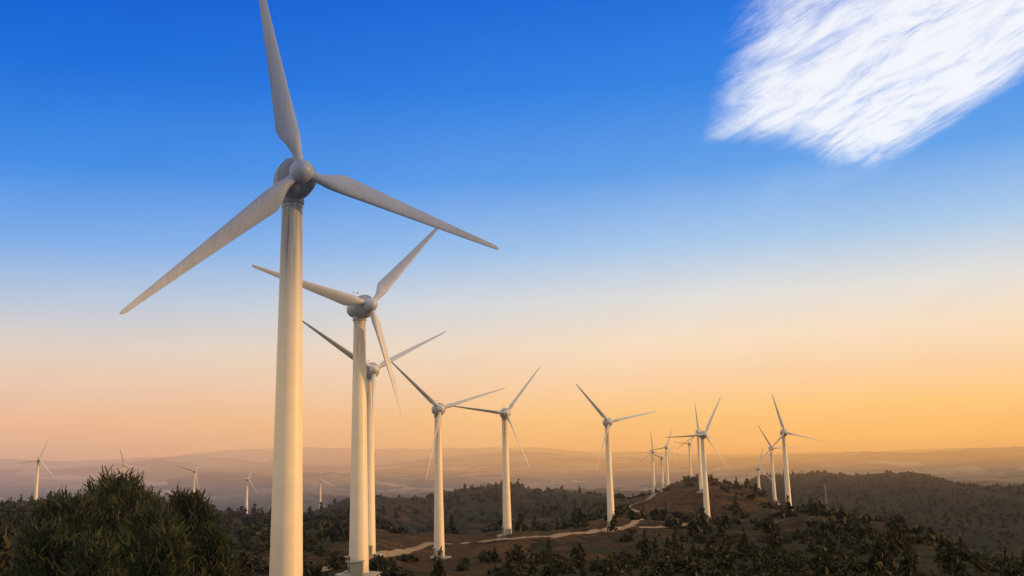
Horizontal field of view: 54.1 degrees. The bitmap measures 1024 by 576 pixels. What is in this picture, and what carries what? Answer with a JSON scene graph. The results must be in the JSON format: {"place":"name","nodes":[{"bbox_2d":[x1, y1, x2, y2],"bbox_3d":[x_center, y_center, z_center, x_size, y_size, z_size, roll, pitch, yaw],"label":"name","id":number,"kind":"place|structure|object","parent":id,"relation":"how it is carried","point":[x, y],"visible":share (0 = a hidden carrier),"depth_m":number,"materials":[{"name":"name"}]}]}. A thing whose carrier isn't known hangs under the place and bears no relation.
{"place":"outdoors","nodes":[
{"label":"outdoors","id":0,"kind":"place"},
{"bbox_2d":[321,523,687,571],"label":"dirt road","id":1,"kind":"structure","parent":0,"point":[395,552],"depth_m":353.70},
{"bbox_2d":[0,446,1023,575],"bbox_3d":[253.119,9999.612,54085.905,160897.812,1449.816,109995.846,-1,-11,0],"label":"terrain","id":2,"kind":"structure","parent":0,"point":[402,473],"depth_m":6701.74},
{"bbox_2d":[16,439,53,500],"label":"wind turbine","id":3,"kind":"object","parent":2,"relation":"on","point":[38,460],"visible":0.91,"depth_m":983.45,"materials":[{"name":"paint"}]},
{"bbox_2d":[1,512,81,575],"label":"bush","id":4,"kind":"object","parent":2,"relation":"on","point":[46,548],"visible":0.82,"depth_m":31.81,"materials":[{"name":"green plant"}]},
{"bbox_2d":[11,484,130,570],"bbox_3d":[-14.933,9.532,34.710,4.282,5.451,3.858,-7,-12,27],"label":"bush","id":5,"kind":"object","parent":2,"relation":"on","point":[75,510],"visible":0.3,"depth_m":34.47,"materials":[{"name":"green plant"}]},
{"bbox_2d":[57,525,134,575],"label":"bush","id":6,"kind":"object","parent":2,"relation":"on","point":[93,554],"visible":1,"depth_m":28.52,"materials":[{"name":"green plant"}]},
{"bbox_2d":[78,464,163,574],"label":"bush","id":7,"kind":"object","parent":2,"relation":"on","point":[121,492],"visible":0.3,"depth_m":37.35,"materials":[{"name":"green plant"}]},
{"bbox_2d":[119,447,143,474],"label":"wind turbine","id":8,"kind":"object","parent":2,"relation":"on","point":[124,465],"visible":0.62,"depth_m":1144.09,"materials":[{"name":"paint"}]},
{"bbox_2d":[110,498,197,575],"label":"bush","id":9,"kind":"object","parent":2,"relation":"on","point":[141,529],"visible":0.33,"depth_m":32.62,"materials":[{"name":"green plant"}]},
{"bbox_2d":[136,485,173,524],"bbox_3d":[-15.644,11.728,41.735,4.404,7.155,3.993,-1,-11,-4],"label":"bush","id":10,"kind":"object","parent":2,"relation":"on","point":[154,497],"visible":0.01,"depth_m":42.10,"materials":[{"name":"green plant"}]},
{"bbox_2d":[124,522,210,575],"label":"bush","id":11,"kind":"object","parent":2,"relation":"on","point":[168,542],"visible":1,"depth_m":29.93,"materials":[{"name":"green plant"}]},
{"bbox_2d":[179,460,206,491],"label":"wind turbine","id":12,"kind":"object","parent":2,"relation":"on","point":[194,471],"visible":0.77,"depth_m":1198.59,"materials":[{"name":"paint"}]},
{"bbox_2d":[161,481,245,575],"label":"bush","id":13,"kind":"object","parent":2,"relation":"on","point":[186,505],"visible":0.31,"depth_m":39.93,"materials":[{"name":"green plant"}]},
{"bbox_2d":[188,518,246,575],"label":"bush","id":14,"kind":"object","parent":2,"relation":"on","point":[214,557],"visible":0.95,"depth_m":37.03,"materials":[{"name":"green plant"}]},
{"bbox_2d":[238,464,255,513],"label":"wind turbine","id":15,"kind":"object","parent":2,"relation":"on","point":[246,504],"visible":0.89,"depth_m":1212.30,"materials":[{"name":"paint"}]},
{"bbox_2d":[120,0,498,575],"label":"wind turbine","id":16,"kind":"object","parent":2,"relation":"on","point":[297,178],"visible":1,"depth_m":98.33,"materials":[{"name":"paint"}]},
{"bbox_2d":[312,472,333,511],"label":"wind turbine","id":17,"kind":"object","parent":2,"relation":"on","point":[320,480],"visible":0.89,"depth_m":1514.17,"materials":[{"name":"paint"}]},
{"bbox_2d":[252,228,437,575],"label":"wind turbine","id":18,"kind":"object","parent":2,"relation":"on","point":[360,309],"visible":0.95,"depth_m":170.34,"materials":[{"name":"paint"}]},
{"bbox_2d":[303,321,446,556],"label":"wind turbine","id":19,"kind":"object","parent":2,"relation":"on","point":[372,370],"visible":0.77,"depth_m":247.70,"materials":[{"name":"paint"}]},
{"bbox_2d":[391,362,504,559],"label":"wind turbine","id":20,"kind":"object","parent":2,"relation":"on","point":[438,410],"visible":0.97,"depth_m":309.57,"materials":[{"name":"paint"}]},
{"bbox_2d":[453,367,539,536],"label":"wind turbine","id":21,"kind":"object","parent":2,"relation":"on","point":[505,413],"visible":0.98,"depth_m":376.39,"materials":[{"name":"paint"}]},
{"bbox_2d":[0,469,1023,575],"bbox_3d":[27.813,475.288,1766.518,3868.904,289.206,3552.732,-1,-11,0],"label":"scrub vegetation","id":22,"kind":"object","parent":2,"relation":"on","point":[829,559],"visible":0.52,"depth_m":301.46,"materials":[{"name":"plant"}]},
{"bbox_2d":[576,384,656,528],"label":"wind turbine","id":23,"kind":"object","parent":2,"relation":"on","point":[607,423],"visible":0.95,"depth_m":434.02,"materials":[{"name":"paint"}]},
{"bbox_2d":[640,431,671,492],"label":"wind turbine","id":24,"kind":"object","parent":2,"relation":"on","point":[652,451],"visible":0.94,"depth_m":1071.19,"materials":[{"name":"paint"}]},
{"bbox_2d":[648,449,670,487],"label":"wind turbine","id":25,"kind":"object","parent":2,"relation":"on","point":[662,462],"visible":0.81,"depth_m":1234.16,"materials":[{"name":"paint"}]},
{"bbox_2d":[649,430,676,484],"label":"wind turbine","id":26,"kind":"object","parent":2,"relation":"on","point":[667,470],"visible":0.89,"depth_m":1111.66,"materials":[{"name":"paint"}]},
{"bbox_2d":[674,437,695,478],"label":"wind turbine","id":27,"kind":"object","parent":2,"relation":"on","point":[690,467],"visible":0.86,"depth_m":1322.57,"materials":[{"name":"paint"}]},
{"bbox_2d":[666,397,727,521],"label":"wind turbine","id":28,"kind":"object","parent":2,"relation":"on","point":[702,435],"visible":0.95,"depth_m":530.71,"materials":[{"name":"paint"}]},
{"bbox_2d":[677,406,725,492],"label":"wind turbine","id":29,"kind":"object","parent":2,"relation":"on","point":[699,465],"visible":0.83,"depth_m":761.37,"materials":[{"name":"paint"}]},
{"bbox_2d":[742,448,764,489],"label":"wind turbine","id":30,"kind":"object","parent":2,"relation":"on","point":[758,469],"visible":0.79,"depth_m":1014.37,"materials":[{"name":"paint"}]},
{"bbox_2d":[758,426,798,504],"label":"wind turbine","id":31,"kind":"object","parent":2,"relation":"on","point":[775,500],"visible":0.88,"depth_m":830.60,"materials":[{"name":"paint"}]},
{"bbox_2d":[762,395,823,515],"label":"wind turbine","id":32,"kind":"object","parent":2,"relation":"on","point":[784,432],"visible":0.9,"depth_m":556.35,"materials":[{"name":"paint"}]},
{"bbox_2d":[0,0,1023,460],"label":"sky","id":33,"kind":"structure","parent":0,"point":[816,207],"materials":[{"name":"blue"}]},
{"bbox_2d":[620,485,667,527],"bbox_3d":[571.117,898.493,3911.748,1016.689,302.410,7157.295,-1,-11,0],"label":"hill track","id":34,"kind":"structure","parent":0,"point":[633,522],"depth_m":524.58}
]}

